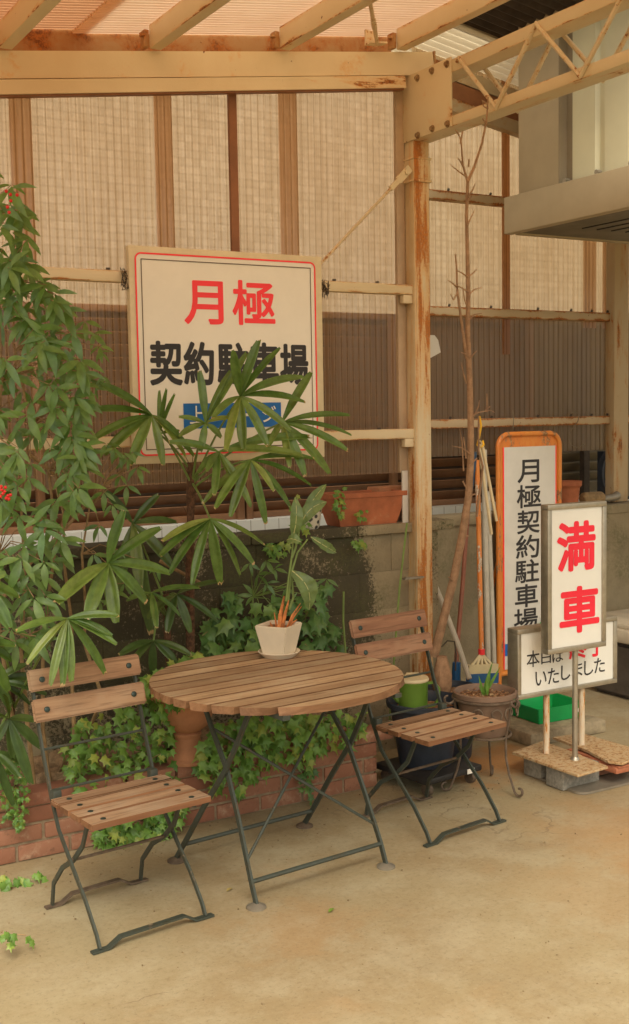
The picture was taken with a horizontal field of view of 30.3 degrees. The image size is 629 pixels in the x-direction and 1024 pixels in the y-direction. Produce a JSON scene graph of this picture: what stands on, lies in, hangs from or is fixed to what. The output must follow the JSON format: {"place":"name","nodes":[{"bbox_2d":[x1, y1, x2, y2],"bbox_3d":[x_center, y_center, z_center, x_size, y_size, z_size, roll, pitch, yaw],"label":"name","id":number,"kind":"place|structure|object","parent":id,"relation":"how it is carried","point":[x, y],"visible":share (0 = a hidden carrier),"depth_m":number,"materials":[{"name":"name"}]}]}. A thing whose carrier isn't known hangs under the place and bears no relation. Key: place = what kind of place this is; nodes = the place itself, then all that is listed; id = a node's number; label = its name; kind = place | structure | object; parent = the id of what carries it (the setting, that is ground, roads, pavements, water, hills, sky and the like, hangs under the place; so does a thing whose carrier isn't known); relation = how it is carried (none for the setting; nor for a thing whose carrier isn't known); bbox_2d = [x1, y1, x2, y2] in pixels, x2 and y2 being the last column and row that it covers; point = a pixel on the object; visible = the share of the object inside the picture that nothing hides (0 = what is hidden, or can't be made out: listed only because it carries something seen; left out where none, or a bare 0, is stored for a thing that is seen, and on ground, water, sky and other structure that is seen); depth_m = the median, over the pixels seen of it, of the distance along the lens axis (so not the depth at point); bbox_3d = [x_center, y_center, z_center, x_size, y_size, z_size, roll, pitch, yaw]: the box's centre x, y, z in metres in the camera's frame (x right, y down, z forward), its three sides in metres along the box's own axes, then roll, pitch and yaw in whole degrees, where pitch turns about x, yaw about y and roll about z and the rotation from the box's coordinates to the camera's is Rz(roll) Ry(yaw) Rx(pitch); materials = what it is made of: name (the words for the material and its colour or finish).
{"place":"outdoors","nodes":[
{"label":"outdoors","id":0,"kind":"place"},
{"bbox_2d":[0,92,602,313],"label":"neighbour house","id":1,"kind":"structure","parent":0,"point":[352,133],"depth_m":9.59,"materials":[{"name":"beige tile"}]},
{"bbox_2d":[0,687,628,1023],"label":"ground","id":2,"kind":"structure","parent":0,"point":[455,957],"depth_m":4.03,"materials":[{"name":"concrete"}]},
{"bbox_2d":[0,930,34,951],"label":"ivy","id":3,"kind":"object","parent":2,"relation":"on","point":[11,939],"visible":1,"depth_m":3.75,"materials":[{"name":"green plant"}]},
{"bbox_2d":[0,871,48,891],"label":"ivy","id":4,"kind":"object","parent":2,"relation":"on","point":[6,884],"visible":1,"depth_m":4.35,"materials":[{"name":"green plant"}]},
{"bbox_2d":[26,654,214,954],"bbox_3d":[-0.694,0.988,4.087,0.464,0.859,0.522,-5,6,-37],"label":"folding chair","id":5,"kind":"object","parent":2,"relation":"on","point":[153,793],"visible":1,"depth_m":4.10,"materials":[{"name":"brown wood"}]},
{"bbox_2d":[0,721,392,865],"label":"brick planter","id":6,"kind":"object","parent":2,"relation":"on","point":[37,836],"visible":0.42,"depth_m":4.99,"materials":[{"name":"brown brick"}]},
{"bbox_2d":[0,760,30,833],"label":"ivy","id":7,"kind":"object","parent":6,"relation":"attached to","point":[17,824],"visible":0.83,"depth_m":4.49,"materials":[{"name":"green plant"}]},
{"bbox_2d":[59,651,203,849],"bbox_3d":[-0.735,0.996,4.857,0.726,0.807,0.318,-4,6,-30],"label":"ivy","id":8,"kind":"object","parent":6,"relation":"attached to","point":[122,834],"visible":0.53,"depth_m":4.78,"materials":[{"name":"green plant"}]},
{"bbox_2d":[143,825,178,840],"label":"ivy","id":9,"kind":"object","parent":6,"relation":"attached to","point":[148,832],"visible":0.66,"depth_m":4.80,"materials":[{"name":"green plant"}]},
{"bbox_2d":[0,712,344,790],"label":"planter soil","id":10,"kind":"structure","parent":6,"relation":"in","point":[55,759],"depth_m":5.06,"materials":[{"name":"brown soil"}]},
{"bbox_2d":[0,570,118,805],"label":"fan palm","id":11,"kind":"object","parent":10,"relation":"on","point":[63,658],"visible":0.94,"depth_m":4.16,"materials":[{"name":"green plant"}]},
{"bbox_2d":[0,174,200,784],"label":"nandina shrub","id":12,"kind":"object","parent":10,"relation":"on","point":[15,265],"visible":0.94,"depth_m":4.29,"materials":[{"name":"green plant"}]},
{"bbox_2d":[53,489,223,750],"bbox_3d":[-0.733,0.535,4.638,0.377,1.235,0.882,1,5,25],"label":"fan palm","id":13,"kind":"object","parent":10,"relation":"on","point":[105,581],"visible":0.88,"depth_m":4.78,"materials":[{"name":"green plant"}]},
{"bbox_2d":[89,339,350,656],"bbox_3d":[-0.389,0.194,5.008,1.203,1.841,0.432,-4,6,-30],"label":"fan palm","id":14,"kind":"object","parent":10,"relation":"on","point":[192,529],"visible":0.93,"depth_m":4.86,"materials":[{"name":"green plant"}]},
{"bbox_2d":[237,559,337,640],"bbox_3d":[-0.107,0.596,5.453,0.545,0.792,0.174,-4,6,-30],"label":"nandina seedling","id":15,"kind":"object","parent":10,"relation":"on","point":[269,588],"visible":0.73,"depth_m":5.38,"materials":[{"name":"green plant"}]},
{"bbox_2d":[150,697,211,766],"bbox_3d":[-0.545,0.910,4.978,0.374,0.318,0.374,-4,6,-30],"label":"urn","id":16,"kind":"object","parent":6,"relation":"on","point":[188,724],"visible":0.48,"depth_m":4.91,"materials":[{"name":"ceramic"}]},
{"bbox_2d":[191,709,367,802],"bbox_3d":[-0.134,1.064,5.152,0.932,0.418,0.247,-4,6,-30],"label":"ivy","id":17,"kind":"object","parent":6,"relation":"on","point":[258,738],"visible":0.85,"depth_m":5.06,"materials":[{"name":"green plant"}]},
{"bbox_2d":[297,768,319,806],"bbox_3d":[-0.034,1.232,5.204,0.100,0.166,0.089,1,5,19],"label":"ivy","id":18,"kind":"object","parent":6,"relation":"attached to","point":[307,789],"visible":0.81,"depth_m":5.19,"materials":[{"name":"green plant"}]},
{"bbox_2d":[0,517,453,757],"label":"block wall","id":19,"kind":"structure","parent":2,"relation":"on","point":[366,580],"depth_m":5.57,"materials":[{"name":"concrete"}]},
{"bbox_2d":[8,90,407,522],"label":"fence posts","id":20,"kind":"object","parent":19,"relation":"on","point":[20,128],"visible":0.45,"depth_m":5.48,"materials":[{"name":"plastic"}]},
{"bbox_2d":[198,582,347,656],"bbox_3d":[-0.170,0.591,5.447,0.918,0.500,0.348,-4,6,-30],"label":"ivy","id":21,"kind":"object","parent":19,"relation":"attached to","point":[320,631],"visible":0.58,"depth_m":5.36,"materials":[{"name":"green plant"}]},
{"bbox_2d":[306,509,321,528],"bbox_3d":[-0.022,0.032,5.742,0.126,0.100,0.126,-4,6,-30],"label":"patterned pot","id":22,"kind":"object","parent":19,"relation":"on","point":[314,521],"visible":0.27,"depth_m":5.70,"materials":[{"name":"ceramic"}]},
{"bbox_2d":[262,494,367,559],"bbox_3d":[0.006,0.072,5.635,0.618,0.327,0.148,-4,6,-30],"label":"ivy","id":23,"kind":"object","parent":19,"relation":"attached to","point":[276,548],"visible":0.77,"depth_m":5.56,"materials":[{"name":"green plant"}]},
{"bbox_2d":[320,489,406,526],"bbox_3d":[0.242,-0.022,5.934,0.438,0.166,0.185,-4,6,-30],"label":"planter trough","id":24,"kind":"object","parent":19,"relation":"on","point":[384,507],"visible":0.87,"depth_m":5.87,"materials":[{"name":"plastic"}]},
{"bbox_2d":[331,486,368,522],"bbox_3d":[0.176,-0.034,5.766,0.224,0.189,0.068,-4,6,-30],"label":"ivy","id":25,"kind":"object","parent":24,"relation":"on","point":[336,509],"visible":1,"depth_m":5.74,"materials":[{"name":"green plant"}]},
{"bbox_2d":[398,508,401,519],"bbox_3d":[0.446,0.010,6.143,0.210,0.058,0.100,-4,6,-30],"label":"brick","id":26,"kind":"object","parent":19,"relation":"on","point":[400,516],"visible":0.01,"depth_m":6.09,"materials":[{"name":"brown brick"}]},
{"bbox_2d":[148,650,404,911],"bbox_3d":[-0.139,1.002,4.505,0.974,0.745,0.960,-4,6,-36],"label":"garden table","id":27,"kind":"object","parent":2,"relation":"on","point":[248,685],"visible":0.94,"depth_m":4.38,"materials":[{"name":"brown wood"}]},
{"bbox_2d":[258,648,299,658],"bbox_3d":[-0.147,0.588,4.833,0.176,0.024,0.176,-4,6,-30],"label":"saucer","id":28,"kind":"object","parent":27,"relation":"on","point":[282,656],"visible":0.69,"depth_m":4.77,"materials":[{"name":"beige ceramic"}]},
{"bbox_2d":[255,484,335,654],"bbox_3d":[-0.072,0.238,4.886,0.219,0.694,0.369,1,5,27],"label":"potted plant","id":29,"kind":"object","parent":28,"relation":"on","point":[280,635],"visible":1,"depth_m":4.82,"materials":[{"name":"green plant"}]},
{"bbox_2d":[6,772,621,1023],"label":"pavement grit","id":30,"kind":"object","parent":2,"relation":"on","point":[287,859],"visible":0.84,"depth_m":4.57,"materials":[{"name":"brown gravel"}]},
{"bbox_2d":[0,0,628,680],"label":"carport","id":31,"kind":"object","parent":2,"relation":"on","point":[86,48],"visible":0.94,"depth_m":5.28,"materials":[{"name":"beige paint"}]},
{"bbox_2d":[120,245,329,463],"bbox_3d":[-0.379,-0.712,5.328,1.057,0.950,0.057,-4,6,-30],"label":"parking sign","id":32,"kind":"object","parent":31,"relation":"attached to","point":[191,313],"visible":0.83,"depth_m":5.25,"materials":[{"name":"white plastic"}]},
{"bbox_2d":[342,592,346,652],"bbox_3d":[0.144,0.547,5.656,0.017,0.316,0.060,-1,5,-5],"label":"plant cane","id":33,"kind":"object","parent":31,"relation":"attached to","point":[343,622],"visible":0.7,"depth_m":5.65,"materials":[{"name":"green plant"}]},
{"bbox_2d":[402,576,423,579],"bbox_3d":[0.501,0.331,5.914,0.120,0.017,0.036,-4,6,-30],"label":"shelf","id":34,"kind":"object","parent":31,"relation":"attached to","point":[412,577],"visible":0.94,"depth_m":5.90,"materials":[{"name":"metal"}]},
{"bbox_2d":[430,335,440,357],"bbox_3d":[0.623,-0.880,6.209,0.078,0.125,0.070,-4,6,-30],"label":"lamp cover","id":35,"kind":"object","parent":31,"relation":"attached to","point":[434,347],"visible":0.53,"depth_m":6.18,"materials":[{"name":"white plastic"}]},
{"bbox_2d":[388,523,407,719],"bbox_3d":[0.418,0.545,5.808,0.014,0.974,0.182,3,6,39],"label":"plant cane","id":36,"kind":"object","parent":2,"relation":"on","point":[399,590],"visible":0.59,"depth_m":5.81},
{"bbox_2d":[347,609,505,847],"bbox_3d":[0.472,0.892,4.968,0.464,0.859,0.522,-5,6,-38],"label":"folding chair","id":37,"kind":"object","parent":2,"relation":"on","point":[443,724],"visible":0.98,"depth_m":4.99,"materials":[{"name":"brown wood"}]},
{"bbox_2d":[376,756,481,794],"bbox_3d":[0.540,1.235,5.496,0.360,0.090,0.365,-5,6,-38],"label":"pot dolly","id":38,"kind":"object","parent":2,"relation":"on","point":[441,775],"visible":0.57,"depth_m":5.39,"materials":[{"name":"black plastic"}]},
{"bbox_2d":[386,690,458,769],"bbox_3d":[0.524,1.036,5.499,0.370,0.305,0.370,-4,6,-30],"label":"plant pot","id":39,"kind":"object","parent":38,"relation":"on","point":[422,755],"visible":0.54,"depth_m":5.39,"materials":[{"name":"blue plastic"}]},
{"bbox_2d":[393,672,439,707],"bbox_3d":[0.454,0.842,5.420,0.248,0.185,0.152,-4,6,-29],"label":"watering can","id":40,"kind":"object","parent":39,"relation":"on","point":[413,690],"visible":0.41,"depth_m":5.36,"materials":[{"name":"green plastic"}]},
{"bbox_2d":[428,680,472,758],"bbox_3d":[0.694,1.062,5.888,0.286,0.362,0.286,-4,6,-30],"label":"plant pot","id":41,"kind":"object","parent":2,"relation":"on","point":[457,683],"visible":0.16,"depth_m":5.85,"materials":[{"name":"black plastic"}]},
{"bbox_2d":[431,655,451,691],"bbox_3d":[0.637,0.813,5.804,0.107,0.195,0.109,-4,6,-30],"label":"burlap bundle","id":42,"kind":"object","parent":41,"relation":"on","point":[442,673],"visible":0.69,"depth_m":5.77,"materials":[{"name":"brown fabric"}]},
{"bbox_2d":[430,97,493,657],"bbox_3d":[0.729,-0.555,5.468,0.297,2.614,0.567,-2,5,-7],"label":"bare sapling","id":43,"kind":"object","parent":42,"relation":"on","point":[447,603],"visible":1,"depth_m":5.59,"materials":[{"name":"brown plant"}]},
{"bbox_2d":[441,640,456,670],"bbox_3d":[0.658,0.729,5.856,0.150,0.164,0.007,-4,6,-30],"label":"iron hook","id":44,"kind":"object","parent":43,"relation":"attached to","point":[455,651],"visible":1,"depth_m":5.88,"materials":[{"name":"metal"}]},
{"bbox_2d":[476,416,484,447],"bbox_3d":[0.860,-0.409,5.982,0.029,0.175,0.510,0,5,11],"label":"strap","id":45,"kind":"object","parent":43,"relation":"attached to","point":[480,433],"visible":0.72,"depth_m":5.75,"materials":[{"name":"yellow plastic"}]},
{"bbox_2d":[479,440,497,534],"bbox_3d":[0.936,-0.133,6.280,0.126,0.513,0.025,-2,5,-16],"label":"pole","id":46,"kind":"object","parent":45,"relation":"hanging from","point":[483,453],"visible":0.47,"depth_m":6.28,"materials":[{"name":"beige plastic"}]},
{"bbox_2d":[437,587,471,679],"bbox_3d":[0.710,0.599,6.097,0.047,0.528,0.324,-5,6,-37],"label":"pipe","id":47,"kind":"object","parent":2,"relation":"on","point":[457,643],"visible":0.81,"depth_m":6.06,"materials":[{"name":"grey plastic"}]},
{"bbox_2d":[452,452,476,680],"bbox_3d":[0.814,0.306,6.353,0.066,1.260,0.373,1,5,26],"label":"lopper","id":48,"kind":"object","parent":2,"relation":"on","point":[456,674],"visible":0.45,"depth_m":6.39,"materials":[{"name":"blue"}]},
{"bbox_2d":[440,694,523,796],"bbox_3d":[0.785,1.057,5.328,0.371,0.451,0.367,-4,6,-30],"label":"plant stand","id":49,"kind":"object","parent":2,"relation":"on","point":[510,709],"visible":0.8,"depth_m":5.26,"materials":[{"name":"metal"}]},
{"bbox_2d":[453,662,516,738],"bbox_3d":[0.785,0.854,5.348,0.296,0.335,0.296,-4,6,-30],"label":"plant pot","id":50,"kind":"object","parent":49,"relation":"on","point":[488,691],"visible":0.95,"depth_m":5.28,"materials":[{"name":"brown ceramic"}]},
{"bbox_2d":[466,460,498,682],"bbox_3d":[0.927,0.323,6.311,0.162,1.199,0.404,0,5,16],"label":"rake","id":51,"kind":"object","parent":2,"relation":"on","point":[477,670],"visible":0.9,"depth_m":6.28,"materials":[{"name":"orange paint"}]},
{"bbox_2d":[481,449,490,663],"bbox_3d":[0.975,0.310,6.580,0.038,1.319,0.400,-1,5,6],"label":"pipe","id":52,"kind":"object","parent":2,"relation":"on","point":[486,584],"visible":0.56,"depth_m":6.60,"materials":[{"name":"grey plastic"}]},
{"bbox_2d":[488,491,496,683],"bbox_3d":[1.025,0.441,6.711,0.038,1.106,0.336,-1,5,3],"label":"pipe","id":53,"kind":"object","parent":2,"relation":"on","point":[492,621],"visible":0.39,"depth_m":6.72,"materials":[{"name":"grey plastic"}]},
{"bbox_2d":[490,431,561,683],"bbox_3d":[1.273,0.315,7.130,0.510,1.621,0.204,-4,6,-30],"label":"tall sign","id":54,"kind":"object","parent":2,"relation":"on","point":[528,474],"visible":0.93,"depth_m":7.01,"materials":[{"name":"white plastic"}]},
{"bbox_2d":[432,500,628,685],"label":"block wall","id":55,"kind":"structure","parent":2,"relation":"on","point":[617,572],"depth_m":7.10,"materials":[{"name":"concrete"}]},
{"bbox_2d":[429,59,628,501],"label":"corrugated screen","id":56,"kind":"object","parent":55,"relation":"on","point":[613,316],"visible":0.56,"depth_m":7.61,"materials":[{"name":"plastic"}]},
{"bbox_2d":[568,411,584,447],"bbox_3d":[1.701,-0.536,7.537,0.141,0.238,0.006,-4,6,-30],"label":"wire loop","id":57,"kind":"object","parent":56,"relation":"hanging from","point":[572,428],"visible":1,"depth_m":7.53,"materials":[{"name":"grey metal"}]},
{"bbox_2d":[562,480,581,502],"bbox_3d":[1.653,-0.120,7.540,0.168,0.165,0.168,-4,6,-30],"label":"terracotta pot","id":58,"kind":"object","parent":55,"relation":"on","point":[570,490],"visible":0.62,"depth_m":7.48,"materials":[{"name":"orange ceramic"}]},
{"bbox_2d":[579,491,605,501],"bbox_3d":[1.817,-0.090,7.592,0.195,0.084,0.082,-4,6,-30],"label":"log","id":59,"kind":"object","parent":55,"relation":"on","point":[592,496],"visible":0.66,"depth_m":7.55,"materials":[{"name":"brown wood"}]},
{"bbox_2d":[605,491,620,501],"bbox_3d":[1.961,-0.102,7.694,0.151,0.066,0.065,-4,6,-30],"label":"hose fitting","id":60,"kind":"object","parent":55,"relation":"on","point":[615,495],"visible":0.85,"depth_m":7.68,"materials":[{"name":"metal"}]},
{"bbox_2d":[524,759,545,777],"bbox_3d":[1.078,1.212,5.564,0.100,0.100,0.115,-5,6,-36],"label":"brick","id":61,"kind":"object","parent":2,"relation":"on","point":[534,769],"visible":0.56,"depth_m":5.52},
{"bbox_2d":[503,714,605,745],"bbox_3d":[1.262,1.162,6.307,0.530,0.072,0.360,-4,6,-30],"label":"concrete slab","id":62,"kind":"object","parent":2,"relation":"on","point":[526,732],"depth_m":6.16,"materials":[{"name":"grey concrete"}]},
{"bbox_2d":[512,693,578,723],"bbox_3d":[1.267,1.030,6.372,0.329,0.179,0.282,-4,6,-28],"label":"tray","id":63,"kind":"object","parent":62,"relation":"on","point":[531,709],"visible":0.44,"depth_m":6.29,"materials":[{"name":"green plastic"}]},
{"bbox_2d":[504,9,628,243],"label":"steel housing","id":64,"kind":"object","parent":2,"relation":"on","point":[573,165],"visible":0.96,"depth_m":6.22,"materials":[{"name":"beige metal"}]},
{"bbox_2d":[391,0,583,89],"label":"lean to roof","id":65,"kind":"object","parent":64,"relation":"attached to","point":[500,21],"visible":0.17,"depth_m":6.54,"materials":[{"name":"white plastic"}]},
{"bbox_2d":[546,757,598,790],"bbox_3d":[1.208,1.222,5.432,0.235,0.100,0.115,-4,6,-32],"label":"paving block","id":66,"kind":"object","parent":2,"relation":"on","point":[560,780],"depth_m":5.37,"materials":[{"name":"grey concrete"}]},
{"bbox_2d":[512,741,607,776],"bbox_3d":[1.146,1.161,5.466,0.245,0.012,0.499,-4,6,-30],"label":"plywood board","id":67,"kind":"object","parent":66,"relation":"on","point":[557,758],"visible":1,"depth_m":5.42,"materials":[{"name":"brown wood"}]},
{"bbox_2d":[507,614,616,753],"bbox_3d":[1.193,0.833,5.560,0.628,0.621,0.075,-4,6,-30],"label":"closing sign","id":68,"kind":"object","parent":67,"relation":"on","point":[533,671],"visible":0.73,"depth_m":5.50,"materials":[{"name":"metal"}]},
{"bbox_2d":[534,500,628,794],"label":"pole sign","id":69,"kind":"object","parent":2,"relation":"on","point":[573,572],"visible":0.99,"depth_m":5.33,"materials":[{"name":"metal"}]},
{"bbox_2d":[599,770,610,775],"bbox_3d":[1.406,1.217,5.588,0.210,0.052,0.100,-4,6,-31],"label":"brick","id":70,"kind":"object","parent":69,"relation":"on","point":[602,772],"visible":0.04,"depth_m":5.51,"materials":[{"name":"brown brick"}]},
{"bbox_2d":[566,748,628,773],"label":"plate","id":71,"kind":"object","parent":70,"relation":"on","point":[615,769],"visible":0.31,"depth_m":5.38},
{"bbox_2d":[553,734,628,764],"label":"plywood board","id":72,"kind":"object","parent":71,"relation":"on","point":[608,752],"visible":0.85,"depth_m":5.57,"materials":[{"name":"brown wood"}]},
{"bbox_2d":[597,445,628,498],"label":"panel","id":73,"kind":"object","parent":2,"relation":"on","point":[601,471],"visible":0.23,"depth_m":8.31,"materials":[{"name":"black plastic"}]},
{"bbox_2d":[0,495,628,548],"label":"tiled wall","id":74,"kind":"structure","parent":0,"point":[278,522],"depth_m":7.22,"materials":[{"name":"white tile"}]},
{"bbox_2d":[0,302,533,534],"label":"louvre fence","id":75,"kind":"object","parent":74,"relation":"on","point":[360,345],"visible":0.2,"depth_m":7.77,"materials":[{"name":"brown wood"}]},
{"bbox_2d":[533,320,628,494],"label":"louvre fence","id":76,"kind":"object","parent":74,"relation":"on","point":[567,380],"visible":0.43,"depth_m":8.72,"materials":[{"name":"metal"}]},
{"bbox_2d":[367,485,401,491],"bbox_3d":[0.383,-0.107,6.097,0.200,0.058,0.100,-5,6,-36],"label":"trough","id":77,"kind":"object","parent":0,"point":[383,488],"visible":0.36,"depth_m":6.05,"materials":[{"name":"plastic"}]},
{"bbox_2d":[594,609,628,698],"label":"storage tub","id":78,"kind":"object","parent":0,"point":[620,688],"visible":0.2,"depth_m":6.96,"materials":[{"name":"beige plastic"}]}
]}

